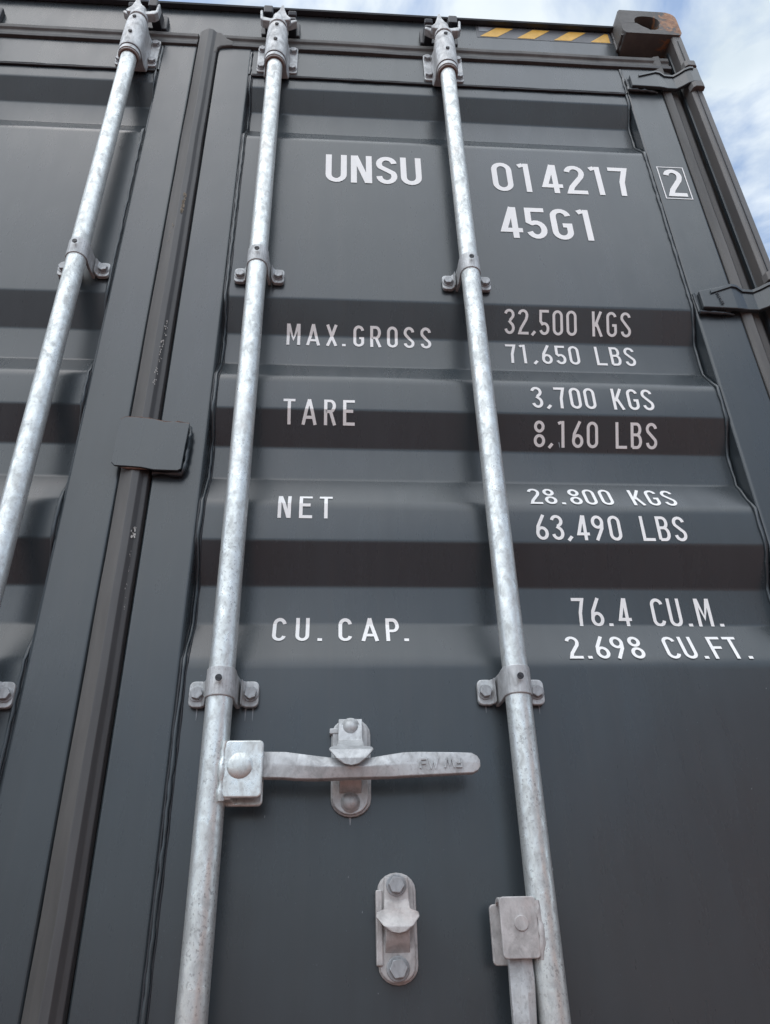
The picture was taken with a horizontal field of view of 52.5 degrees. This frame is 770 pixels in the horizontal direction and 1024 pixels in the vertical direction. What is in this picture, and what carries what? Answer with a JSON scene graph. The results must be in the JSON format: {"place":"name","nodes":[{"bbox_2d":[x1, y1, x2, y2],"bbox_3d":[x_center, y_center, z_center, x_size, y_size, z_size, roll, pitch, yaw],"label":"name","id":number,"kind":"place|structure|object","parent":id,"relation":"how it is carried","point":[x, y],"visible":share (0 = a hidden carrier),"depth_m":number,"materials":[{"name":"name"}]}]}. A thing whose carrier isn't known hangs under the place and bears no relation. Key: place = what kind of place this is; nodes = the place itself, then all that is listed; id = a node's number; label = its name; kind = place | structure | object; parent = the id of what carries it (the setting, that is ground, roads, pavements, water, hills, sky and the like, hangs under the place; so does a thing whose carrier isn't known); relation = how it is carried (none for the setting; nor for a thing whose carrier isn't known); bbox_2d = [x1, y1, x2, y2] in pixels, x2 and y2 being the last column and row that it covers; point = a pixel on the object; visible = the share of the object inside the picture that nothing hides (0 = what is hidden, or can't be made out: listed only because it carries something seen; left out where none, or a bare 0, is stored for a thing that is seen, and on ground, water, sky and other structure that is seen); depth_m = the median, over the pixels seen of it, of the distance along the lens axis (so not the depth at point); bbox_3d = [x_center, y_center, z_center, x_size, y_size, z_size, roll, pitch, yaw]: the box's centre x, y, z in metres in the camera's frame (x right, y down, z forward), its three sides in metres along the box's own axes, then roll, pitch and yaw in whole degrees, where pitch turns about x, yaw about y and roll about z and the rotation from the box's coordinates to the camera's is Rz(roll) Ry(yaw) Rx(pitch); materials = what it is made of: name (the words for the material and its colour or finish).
{"place":"outdoors","nodes":[
{"label":"outdoors","id":0,"kind":"place"},
{"bbox_2d":[0,0,769,1023],"bbox_3d":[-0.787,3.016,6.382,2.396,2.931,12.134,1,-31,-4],"label":"shipping container","id":1,"kind":"object","parent":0,"point":[384,518],"visible":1,"depth_m":1.24,"materials":[{"name":"grey metal"}]},
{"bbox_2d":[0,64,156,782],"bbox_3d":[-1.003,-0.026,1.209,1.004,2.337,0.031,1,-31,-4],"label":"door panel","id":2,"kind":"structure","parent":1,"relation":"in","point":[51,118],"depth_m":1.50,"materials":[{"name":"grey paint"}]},
{"bbox_2d":[148,77,769,1023],"bbox_3d":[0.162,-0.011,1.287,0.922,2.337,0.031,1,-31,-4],"label":"door panel","id":3,"kind":"structure","parent":1,"relation":"in","point":[659,832],"depth_m":1.21,"materials":[{"name":"grey paint"}]},
{"bbox_2d":[159,0,769,259],"label":"sky","id":4,"kind":"structure","parent":0,"point":[728,41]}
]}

